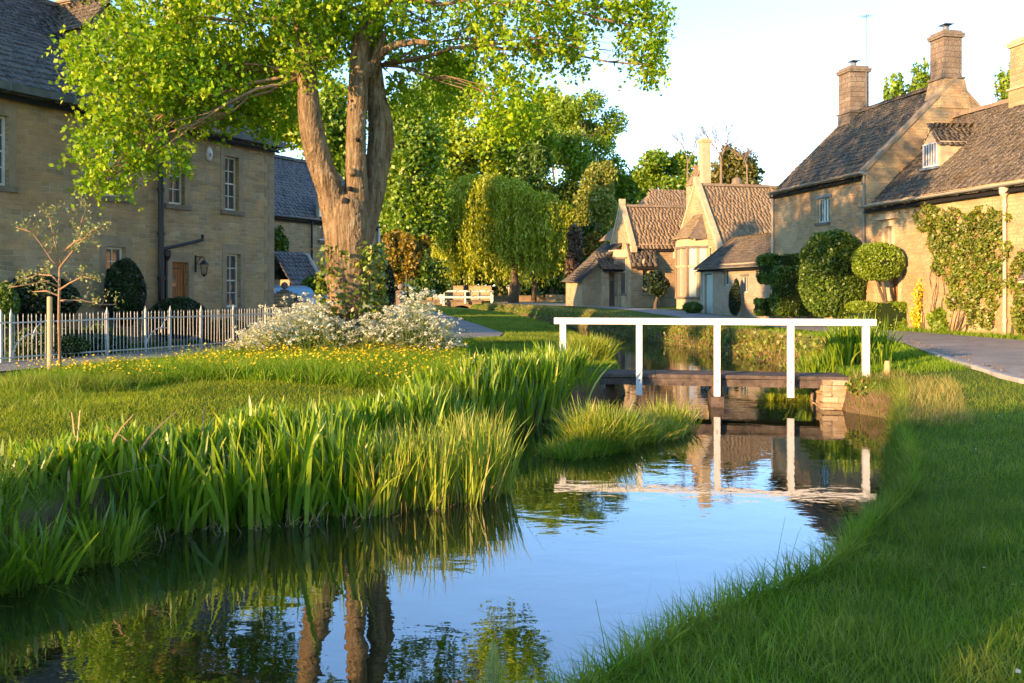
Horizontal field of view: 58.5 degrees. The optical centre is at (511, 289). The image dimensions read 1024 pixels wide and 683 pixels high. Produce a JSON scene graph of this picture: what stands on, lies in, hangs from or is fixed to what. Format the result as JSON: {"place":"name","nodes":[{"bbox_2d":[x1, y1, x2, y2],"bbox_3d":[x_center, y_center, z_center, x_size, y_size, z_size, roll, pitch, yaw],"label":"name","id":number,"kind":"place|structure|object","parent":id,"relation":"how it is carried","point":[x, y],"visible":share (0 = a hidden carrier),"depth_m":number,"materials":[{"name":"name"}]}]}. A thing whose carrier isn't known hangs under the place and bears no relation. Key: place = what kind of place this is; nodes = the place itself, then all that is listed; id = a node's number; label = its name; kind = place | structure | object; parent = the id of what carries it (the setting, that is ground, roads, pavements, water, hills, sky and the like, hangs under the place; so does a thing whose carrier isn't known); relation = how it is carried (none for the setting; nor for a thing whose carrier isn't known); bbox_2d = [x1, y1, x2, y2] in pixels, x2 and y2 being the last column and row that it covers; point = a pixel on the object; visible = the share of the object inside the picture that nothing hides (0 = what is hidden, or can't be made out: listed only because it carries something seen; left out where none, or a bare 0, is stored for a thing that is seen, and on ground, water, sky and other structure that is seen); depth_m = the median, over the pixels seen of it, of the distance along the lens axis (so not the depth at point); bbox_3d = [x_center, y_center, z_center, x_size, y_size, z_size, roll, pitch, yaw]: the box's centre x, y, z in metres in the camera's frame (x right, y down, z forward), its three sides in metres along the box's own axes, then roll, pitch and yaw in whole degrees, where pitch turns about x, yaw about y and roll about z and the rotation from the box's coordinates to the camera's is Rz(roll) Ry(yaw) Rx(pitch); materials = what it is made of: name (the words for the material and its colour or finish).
{"place":"outdoors","nodes":[
{"label":"outdoors","id":0,"kind":"place"},
{"bbox_2d":[0,308,502,370],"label":"path","id":1,"kind":"structure","parent":0,"point":[479,330],"depth_m":21.25,"materials":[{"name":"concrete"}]},
{"bbox_2d":[0,376,528,475],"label":"mown lawn","id":2,"kind":"structure","parent":0,"point":[16,421],"depth_m":12.14,"materials":[{"name":"plant"}]},
{"bbox_2d":[0,322,889,682],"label":"water","id":3,"kind":"structure","parent":0,"point":[528,574],"depth_m":7.49,"materials":[{"name":"liquid"}]},
{"bbox_2d":[323,403,551,517],"bbox_3d":[-0.716,2.329,10.227,3.332,2.035,2.835,0,0,-19],"label":"sedge clump","id":4,"kind":"object","parent":3,"relation":"in","point":[472,461],"visible":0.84,"depth_m":9.77,"materials":[{"name":"green plant"}]},
{"bbox_2d":[525,428,651,462],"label":"water grass","id":5,"kind":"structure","parent":3,"relation":"in","point":[557,449],"depth_m":12.54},
{"bbox_2d":[539,391,706,449],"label":"water grass","id":6,"kind":"structure","parent":3,"relation":"in","point":[657,423],"depth_m":13.53,"materials":[{"name":"green plant"}]},
{"bbox_2d":[746,387,810,401],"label":"water weed","id":7,"kind":"object","parent":3,"relation":"in","point":[768,394],"visible":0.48,"depth_m":18.91,"materials":[{"name":"green plant"}]},
{"bbox_2d":[0,292,1023,682],"bbox_3d":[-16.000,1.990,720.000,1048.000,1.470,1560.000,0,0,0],"label":"ground","id":8,"kind":"structure","parent":0,"point":[612,392],"depth_m":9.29,"materials":[{"name":"plant"}]},
{"bbox_2d":[0,281,20,328],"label":"garden shrub","id":9,"kind":"object","parent":8,"relation":"on","point":[9,302],"visible":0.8,"depth_m":20.66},
{"bbox_2d":[10,274,82,326],"bbox_3d":[-11.489,0.260,22.310,1.897,1.342,1.733,0,0,0],"label":"round shrub","id":10,"kind":"object","parent":8,"relation":"on","point":[33,304],"visible":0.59,"depth_m":21.79,"materials":[{"name":"green plant"}]},
{"bbox_2d":[3,325,92,358],"bbox_3d":[-10.290,1.206,20.297,1.858,0.846,1.665,0,0,0],"label":"garden shrub","id":11,"kind":"object","parent":8,"relation":"on","point":[72,342],"visible":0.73,"depth_m":19.83,"materials":[{"name":"plant"}]},
{"bbox_2d":[47,296,51,370],"bbox_3d":[-8.488,0.865,16.800,0.090,1.480,0.090,0,0,0],"label":"tree stake","id":12,"kind":"object","parent":8,"relation":"on","point":[49,327],"visible":0.79,"depth_m":16.76,"materials":[{"name":"brown wood"}]},
{"bbox_2d":[4,193,124,367],"bbox_3d":[-8.318,-0.173,17.054,1.916,3.343,1.054,0,0,-6],"label":"young tree","id":13,"kind":"object","parent":8,"relation":"on","point":[76,243],"visible":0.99,"depth_m":16.98,"materials":[{"name":"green plant"}]},
{"bbox_2d":[0,480,156,596],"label":"iris clump","id":14,"kind":"object","parent":8,"relation":"on","point":[124,534],"visible":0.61,"depth_m":7.35,"materials":[{"name":"green plant"}]},
{"bbox_2d":[0,366,173,396],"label":"meadow tufts","id":15,"kind":"object","parent":8,"relation":"on","point":[111,382],"visible":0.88,"depth_m":13.76,"materials":[{"name":"green plant"}]},
{"bbox_2d":[0,435,187,606],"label":"sedge fringe","id":16,"kind":"object","parent":8,"relation":"on","point":[20,578],"visible":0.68,"depth_m":7.44,"materials":[{"name":"green plant"}]},
{"bbox_2d":[79,323,130,354],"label":"garden shrub","id":17,"kind":"object","parent":8,"relation":"on","point":[99,340],"visible":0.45,"depth_m":21.17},
{"bbox_2d":[103,257,146,326],"bbox_3d":[-10.357,0.067,24.503,1.105,1.881,1.011,0,0,0],"label":"topiary cone","id":18,"kind":"object","parent":8,"relation":"on","point":[124,277],"visible":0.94,"depth_m":24.21,"materials":[{"name":"green plant"}]},
{"bbox_2d":[0,0,285,351],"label":"stone house","id":19,"kind":"structure","parent":8,"relation":"on","point":[205,237],"depth_m":25.97,"materials":[{"name":"beige stone"}]},
{"bbox_2d":[0,102,18,192],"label":"window","id":20,"kind":"structure","parent":19,"relation":"in","point":[9,110],"depth_m":22.36,"materials":[{"name":"white paint"}]},
{"bbox_2d":[98,118,129,202],"bbox_3d":[-10.975,-3.537,25.147,0.290,2.258,1.021,0,0,26],"label":"window","id":21,"kind":"structure","parent":19,"relation":"in","point":[108,196],"depth_m":25.22,"materials":[{"name":"white paint"}]},
{"bbox_2d":[100,235,131,305],"bbox_3d":[-10.951,-0.518,25.203,0.290,1.914,1.053,0,0,26],"label":"window","id":22,"kind":"structure","parent":19,"relation":"in","point":[112,253],"depth_m":25.15,"materials":[{"name":"white paint"}]},
{"bbox_2d":[164,136,191,210],"bbox_3d":[-9.993,-3.453,27.167,0.290,2.146,1.024,0,0,26],"label":"window","id":23,"kind":"structure","parent":19,"relation":"in","point":[172,196],"depth_m":27.27,"materials":[{"name":"white paint"}]},
{"bbox_2d":[172,262,185,339],"bbox_3d":[-10.025,0.340,27.346,0.080,2.310,0.641,0,0,26],"label":"door","id":24,"kind":"structure","parent":19,"relation":"in","point":[178,268],"depth_m":27.41,"materials":[{"name":"brown wood"}]},
{"bbox_2d":[220,145,244,215],"bbox_3d":[-8.991,-3.460,29.235,0.290,2.165,1.025,0,0,26],"label":"window","id":25,"kind":"structure","parent":19,"relation":"in","point":[227,164],"depth_m":29.29,"materials":[{"name":"white paint"}]},
{"bbox_2d":[222,244,246,311],"bbox_3d":[-8.957,-0.366,29.305,0.290,2.155,1.028,0,0,26],"label":"window","id":26,"kind":"structure","parent":19,"relation":"in","point":[229,252],"depth_m":29.40,"materials":[{"name":"white paint"}]},
{"bbox_2d":[0,304,296,362],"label":"picket fence","id":27,"kind":"object","parent":8,"relation":"on","point":[146,340],"visible":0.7,"depth_m":21.43,"materials":[{"name":"paint"}]},
{"bbox_2d":[0,363,353,428],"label":"rough grass","id":28,"kind":"structure","parent":8,"relation":"on","point":[37,393],"depth_m":12.01,"materials":[{"name":"plant"}]},
{"bbox_2d":[147,296,210,339],"bbox_3d":[-9.169,0.776,25.205,1.678,1.215,1.528,0,0,0],"label":"round shrub","id":29,"kind":"object","parent":8,"relation":"on","point":[179,304],"visible":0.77,"depth_m":24.75,"materials":[{"name":"green plant"}]},
{"bbox_2d":[0,386,416,542],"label":"iris bed","id":30,"kind":"object","parent":8,"relation":"on","point":[313,471],"visible":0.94,"depth_m":8.84,"materials":[{"name":"green plant"}]},
{"bbox_2d":[197,318,253,342],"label":"garden shrub","id":31,"kind":"object","parent":8,"relation":"on","point":[225,324],"visible":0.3,"depth_m":25.99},
{"bbox_2d":[7,334,529,393],"bbox_3d":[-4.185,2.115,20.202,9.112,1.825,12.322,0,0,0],"label":"meadow grass","id":32,"kind":"structure","parent":8,"relation":"on","point":[454,354],"depth_m":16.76,"materials":[{"name":"plant"}]},
{"bbox_2d":[9,328,494,382],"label":"buttercups","id":33,"kind":"object","parent":32,"relation":"on","point":[248,353],"visible":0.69,"depth_m":16.99,"materials":[{"name":"plant"}]},
{"bbox_2d":[235,44,321,153],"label":"broadleaf tree","id":34,"kind":"object","parent":8,"relation":"on","point":[295,138],"visible":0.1,"depth_m":49.55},
{"bbox_2d":[225,292,350,355],"bbox_3d":[-5.315,0.963,21.623,3.148,1.830,4.187,0,0,-11],"label":"cow parsley","id":35,"kind":"object","parent":8,"relation":"on","point":[289,324],"visible":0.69,"depth_m":20.62,"materials":[{"name":"white plant"}]},
{"bbox_2d":[137,492,472,542],"bbox_3d":[-2.139,2.225,8.880,4.277,0.931,1.115,0,0,-23],"label":"fringe","id":36,"kind":"object","parent":8,"relation":"on","point":[220,525],"visible":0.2,"depth_m":8.78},
{"bbox_2d":[274,154,381,305],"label":"cottage","id":37,"kind":"structure","parent":8,"relation":"on","point":[297,216],"depth_m":44.29,"materials":[{"name":"stone"}]},
{"bbox_2d":[274,224,289,279],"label":"climbing rose","id":38,"kind":"object","parent":37,"relation":"attached to","point":[281,243],"visible":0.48,"depth_m":42.03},
{"bbox_2d":[296,74,367,180],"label":"broadleaf tree","id":39,"kind":"object","parent":8,"relation":"on","point":[334,114],"visible":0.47,"depth_m":61.17,"materials":[{"name":"plant"}]},
{"bbox_2d":[228,312,467,353],"bbox_3d":[-3.843,1.152,21.656,5.610,1.293,4.058,0,0,0],"label":"cow parsley","id":40,"kind":"object","parent":8,"relation":"on","point":[345,335],"visible":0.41,"depth_m":20.44,"materials":[{"name":"white plant"}]},
{"bbox_2d":[213,376,494,446],"bbox_3d":[-1.705,1.723,11.550,1.826,1.343,4.288,0,0,39],"label":"iris bed","id":41,"kind":"object","parent":8,"relation":"on","point":[367,409],"visible":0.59,"depth_m":11.40,"materials":[{"name":"green plant"}]},
{"bbox_2d":[41,0,679,349],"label":"lime tree","id":42,"kind":"object","parent":8,"relation":"on","point":[311,37],"visible":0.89,"depth_m":21.49,"materials":[{"name":"green plant"}]},
{"bbox_2d":[311,241,389,351],"bbox_3d":[-3.893,0.214,21.990,2.688,2.751,2.403,0,0,0],"label":"ivy","id":43,"kind":"object","parent":42,"relation":"attached to","point":[379,266],"visible":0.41,"depth_m":21.55,"materials":[{"name":"green plant"}]},
{"bbox_2d":[380,260,395,309],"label":"clipped hedge","id":44,"kind":"object","parent":8,"relation":"on","point":[390,284],"visible":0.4,"depth_m":57.55,"materials":[{"name":"green plant"}]},
{"bbox_2d":[381,228,431,298],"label":"copper tree","id":45,"kind":"object","parent":8,"relation":"on","point":[407,251],"visible":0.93,"depth_m":69.25,"materials":[{"name":"orange plant"}]},
{"bbox_2d":[346,283,467,354],"bbox_3d":[-2.596,0.827,21.663,3.219,2.004,3.845,0,0,0],"label":"cow parsley","id":46,"kind":"object","parent":8,"relation":"on","point":[430,325],"visible":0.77,"depth_m":20.63,"materials":[{"name":"white plant"}]},
{"bbox_2d":[378,83,454,303],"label":"broadleaf tree","id":47,"kind":"object","parent":8,"relation":"on","point":[414,158],"visible":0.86,"depth_m":74.31,"materials":[{"name":"plant"}]},
{"bbox_2d":[396,255,451,300],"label":"garden shrub","id":48,"kind":"object","parent":8,"relation":"on","point":[429,277],"visible":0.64,"depth_m":75.06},
{"bbox_2d":[372,374,502,441],"bbox_3d":[-1.098,1.819,12.944,1.621,1.152,4.256,0,0,14],"label":"sedge fringe","id":49,"kind":"object","parent":8,"relation":"on","point":[447,387],"visible":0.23,"depth_m":13.50,"materials":[{"name":"green plant"}]},
{"bbox_2d":[397,51,484,122],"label":"broadleaf tree","id":50,"kind":"object","parent":8,"relation":"on","point":[429,91],"visible":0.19,"depth_m":114.31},
{"bbox_2d":[449,286,491,300],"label":"brick wall","id":51,"kind":"structure","parent":8,"relation":"on","point":[472,293],"depth_m":104.00,"materials":[{"name":"brick"}]},
{"bbox_2d":[423,96,522,299],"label":"broadleaf tree","id":52,"kind":"object","parent":8,"relation":"on","point":[462,157],"visible":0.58,"depth_m":93.43,"materials":[{"name":"plant"}]},
{"bbox_2d":[482,640,504,682],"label":"grass tuft","id":53,"kind":"object","parent":8,"relation":"on","point":[494,654],"visible":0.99,"depth_m":3.77,"materials":[{"name":"green plant"}]},
{"bbox_2d":[473,263,531,296],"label":"shrub","id":54,"kind":"object","parent":8,"relation":"on","point":[502,290],"visible":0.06,"depth_m":109.72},
{"bbox_2d":[430,172,581,302],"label":"weeping willow","id":55,"kind":"object","parent":8,"relation":"on","point":[504,222],"visible":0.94,"depth_m":84.26,"materials":[{"name":"green plant"}]},
{"bbox_2d":[404,337,614,432],"bbox_3d":[0.106,1.771,16.135,2.605,1.876,5.200,0,0,19],"label":"iris bed","id":56,"kind":"object","parent":8,"relation":"on","point":[548,368],"visible":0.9,"depth_m":15.54,"materials":[{"name":"green plant"}]},
{"bbox_2d":[475,102,560,295],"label":"broadleaf tree","id":57,"kind":"object","parent":8,"relation":"on","point":[547,132],"visible":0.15,"depth_m":96.75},
{"bbox_2d":[433,308,625,398],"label":"shaded lawn","id":58,"kind":"structure","parent":8,"relation":"on","point":[496,340],"depth_m":30.95,"materials":[{"name":"green plant"}]},
{"bbox_2d":[509,134,554,301],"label":"broadleaf tree","id":59,"kind":"object","parent":8,"relation":"on","point":[534,164],"visible":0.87,"depth_m":91.14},
{"bbox_2d":[521,251,565,294],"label":"evergreen tree","id":60,"kind":"object","parent":8,"relation":"on","point":[552,286],"visible":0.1,"depth_m":104.91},
{"bbox_2d":[524,81,583,294],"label":"broadleaf tree","id":61,"kind":"object","parent":8,"relation":"on","point":[553,93],"visible":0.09,"depth_m":116.86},
{"bbox_2d":[542,171,581,294],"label":"broadleaf tree","id":62,"kind":"object","parent":8,"relation":"on","point":[564,189],"visible":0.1,"depth_m":113.19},
{"bbox_2d":[564,220,585,276],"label":"conifer tree","id":63,"kind":"object","parent":8,"relation":"on","point":[574,257],"visible":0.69,"depth_m":79.78,"materials":[{"name":"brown plant"}]},
{"bbox_2d":[545,87,629,182],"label":"broadleaf tree","id":64,"kind":"object","parent":8,"relation":"on","point":[575,158],"visible":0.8,"depth_m":107.41,"materials":[{"name":"plant"}]},
{"bbox_2d":[555,331,628,360],"bbox_3d":[1.664,1.253,20.954,2.040,0.759,2.188,0,0,-42],"label":"sedge clump","id":65,"kind":"object","parent":8,"relation":"on","point":[601,349],"visible":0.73,"depth_m":20.72,"materials":[{"name":"green plant"}]},
{"bbox_2d":[582,231,605,255],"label":"autumnal shrub","id":66,"kind":"object","parent":8,"relation":"on","point":[592,242],"visible":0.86,"depth_m":81.54,"materials":[{"name":"green plant"}]},
{"bbox_2d":[572,159,618,232],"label":"birch tree","id":67,"kind":"object","parent":8,"relation":"on","point":[595,200],"visible":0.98,"depth_m":83.56,"materials":[{"name":"green plant"}]},
{"bbox_2d":[599,163,644,232],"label":"broadleaf tree","id":68,"kind":"object","parent":8,"relation":"on","point":[627,188],"visible":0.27,"depth_m":110.37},
{"bbox_2d":[643,270,671,308],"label":"tree","id":69,"kind":"object","parent":8,"relation":"on","point":[658,284],"visible":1,"depth_m":59.66,"materials":[{"name":"green plant"}]},
{"bbox_2d":[492,304,829,371],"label":"bank weeds","id":70,"kind":"object","parent":8,"relation":"on","point":[780,335],"visible":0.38,"depth_m":33.09,"materials":[{"name":"green plant"}]},
{"bbox_2d":[630,147,697,203],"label":"broadleaf tree","id":71,"kind":"object","parent":8,"relation":"on","point":[657,169],"visible":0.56,"depth_m":97.31,"materials":[{"name":"plant"}]},
{"bbox_2d":[561,138,777,308],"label":"house","id":72,"kind":"structure","parent":8,"relation":"on","point":[676,237],"depth_m":65.69,"materials":[{"name":"stone"}]},
{"bbox_2d":[609,250,626,306],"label":"porch","id":73,"kind":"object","parent":72,"relation":"in","point":[619,258],"depth_m":66.91,"materials":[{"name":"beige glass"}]},
{"bbox_2d":[671,214,707,308],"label":"bay window","id":74,"kind":"structure","parent":72,"relation":"in","point":[690,251],"depth_m":58.43,"materials":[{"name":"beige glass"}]},
{"bbox_2d":[483,302,872,372],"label":"bank reeds","id":75,"kind":"object","parent":8,"relation":"on","point":[689,327],"visible":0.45,"depth_m":36.39,"materials":[{"name":"green plant"}]},
{"bbox_2d":[501,438,907,681],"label":"seed stalks","id":76,"kind":"object","parent":8,"relation":"on","point":[733,570],"visible":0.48,"depth_m":4.77,"materials":[{"name":"green plant"}]},
{"bbox_2d":[554,318,876,408],"bbox_3d":[4.014,1.622,18.416,6.227,2.124,1.456,0,0,9],"label":"footbridge","id":77,"kind":"object","parent":8,"relation":"on","point":[828,390],"visible":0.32,"depth_m":17.83,"materials":[{"name":"paint"}]},
{"bbox_2d":[692,115,742,182],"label":"bare tree","id":78,"kind":"object","parent":8,"relation":"on","point":[715,138],"visible":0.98,"depth_m":90.54,"materials":[{"name":"brown plant"}]},
{"bbox_2d":[693,233,770,318],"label":"outbuilding","id":79,"kind":"structure","parent":8,"relation":"on","point":[723,267],"depth_m":47.73,"materials":[{"name":"stone"}]},
{"bbox_2d":[703,271,712,313],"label":"door","id":80,"kind":"structure","parent":79,"relation":"in","point":[709,277],"depth_m":49.87,"materials":[{"name":"green paint"}]},
{"bbox_2d":[516,372,952,682],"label":"bank grass","id":81,"kind":"structure","parent":8,"relation":"on","point":[910,479],"depth_m":5.20,"materials":[{"name":"plant"}]},
{"bbox_2d":[711,143,764,184],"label":"broadleaf tree","id":82,"kind":"object","parent":8,"relation":"on","point":[733,165],"visible":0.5,"depth_m":90.67,"materials":[{"name":"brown plant"}]},
{"bbox_2d":[753,297,773,316],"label":"box hedge","id":83,"kind":"object","parent":8,"relation":"on","point":[762,307],"visible":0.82,"depth_m":41.04,"materials":[{"name":"green plant"}]},
{"bbox_2d":[755,253,799,284],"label":"clipped hedge","id":84,"kind":"object","parent":8,"relation":"on","point":[766,262],"visible":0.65,"depth_m":39.64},
{"bbox_2d":[769,264,809,316],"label":"clipped hedge","id":85,"kind":"object","parent":8,"relation":"on","point":[785,299],"visible":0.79,"depth_m":38.58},
{"bbox_2d":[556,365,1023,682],"bbox_3d":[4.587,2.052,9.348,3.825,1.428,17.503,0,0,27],"label":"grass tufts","id":86,"kind":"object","parent":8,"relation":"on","point":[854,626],"visible":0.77,"depth_m":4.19,"materials":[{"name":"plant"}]},
{"bbox_2d":[622,316,968,375],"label":"roadside grass","id":87,"kind":"structure","parent":8,"relation":"on","point":[930,362],"depth_m":19.39,"materials":[{"name":"plant"}]},
{"bbox_2d":[797,229,866,318],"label":"yew dome","id":88,"kind":"structure","parent":8,"relation":"on","point":[830,282],"depth_m":35.05,"materials":[{"name":"plant"}]},
{"bbox_2d":[779,310,914,393],"bbox_3d":[7.138,1.409,19.922,2.760,1.972,2.257,0,0,0],"label":"iris clump","id":89,"kind":"object","parent":8,"relation":"on","point":[843,346],"visible":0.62,"depth_m":19.44,"materials":[{"name":"green plant"}]},
{"bbox_2d":[766,14,980,318],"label":"stone house","id":90,"kind":"structure","parent":8,"relation":"on","point":[863,153],"depth_m":37.70,"materials":[{"name":"beige stone"}]},
{"bbox_2d":[814,194,831,225],"bbox_3d":[13.088,-3.325,38.300,0.210,1.232,1.268,0,0,-11],"label":"window","id":91,"kind":"structure","parent":90,"relation":"in","point":[824,204],"depth_m":38.39,"materials":[{"name":"white paint"}]},
{"bbox_2d":[844,300,907,328],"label":"box hedge","id":92,"kind":"object","parent":8,"relation":"on","point":[893,310],"visible":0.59,"depth_m":32.76,"materials":[{"name":"green plant"}]},
{"bbox_2d":[851,242,905,328],"bbox_3d":[13.204,-0.149,32.933,1.911,3.164,1.429,0,0,0],"label":"topiary tree","id":93,"kind":"object","parent":8,"relation":"on","point":[877,262],"visible":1,"depth_m":32.50,"materials":[{"name":"green plant"}]},
{"bbox_2d":[882,72,915,100],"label":"poplar tree","id":94,"kind":"object","parent":8,"relation":"on","point":[895,88],"visible":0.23,"depth_m":61.23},
{"bbox_2d":[843,366,977,473],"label":"dry grass","id":95,"kind":"structure","parent":8,"relation":"on","point":[936,410],"depth_m":13.29,"materials":[{"name":"plant"}]},
{"bbox_2d":[909,278,924,328],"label":"yellow shrub","id":96,"kind":"object","parent":8,"relation":"on","point":[917,318],"visible":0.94,"depth_m":31.88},
{"bbox_2d":[908,57,929,91],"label":"poplar tree","id":97,"kind":"object","parent":8,"relation":"on","point":[920,77],"visible":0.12,"depth_m":61.18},
{"bbox_2d":[926,306,951,332],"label":"leafy plant","id":98,"kind":"object","parent":8,"relation":"on","point":[935,318],"visible":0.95,"depth_m":30.71,"materials":[{"name":"green plant"}]},
{"bbox_2d":[858,36,1023,337],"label":"stone house","id":99,"kind":"structure","parent":8,"relation":"on","point":[966,161],"depth_m":31.86,"materials":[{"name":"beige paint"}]},
{"bbox_2d":[912,202,1013,332],"bbox_3d":[14.492,-0.772,29.913,0.565,4.533,4.787,0,0,-11],"label":"climbing rose","id":100,"kind":"object","parent":99,"relation":"attached to","point":[981,253],"visible":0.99,"depth_m":29.25,"materials":[{"name":"green plant"}]},
{"bbox_2d":[1007,248,1023,335],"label":"climbing rose","id":101,"kind":"object","parent":99,"relation":"attached to","point":[1017,310],"visible":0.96,"depth_m":27.13,"materials":[{"name":"green plant"}]},
{"bbox_2d":[875,325,1023,339],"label":"verge plants","id":102,"kind":"object","parent":8,"relation":"on","point":[1018,336],"visible":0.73,"depth_m":29.32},
{"bbox_2d":[992,60,1009,101],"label":"poplar tree","id":103,"kind":"object","parent":8,"relation":"on","point":[1003,85],"visible":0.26,"depth_m":61.94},
{"bbox_2d":[50,0,1023,285],"label":"sky","id":104,"kind":"structure","parent":0,"point":[770,67],"materials":[{"name":"white"}]},
{"bbox_2d":[482,302,1023,377],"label":"road","id":105,"kind":"structure","parent":0,"point":[1002,352],"depth_m":24.64,"materials":[{"name":"asphalt"}]},
{"bbox_2d":[728,285,740,315],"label":"conifer shrub","id":106,"kind":"object","parent":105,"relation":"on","point":[734,301],"visible":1,"depth_m":45.16,"materials":[{"name":"green plant"}]},
{"bbox_2d":[929,351,1023,383],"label":"kerb","id":107,"kind":"structure","parent":105,"relation":"on","point":[1002,375],"depth_m":16.91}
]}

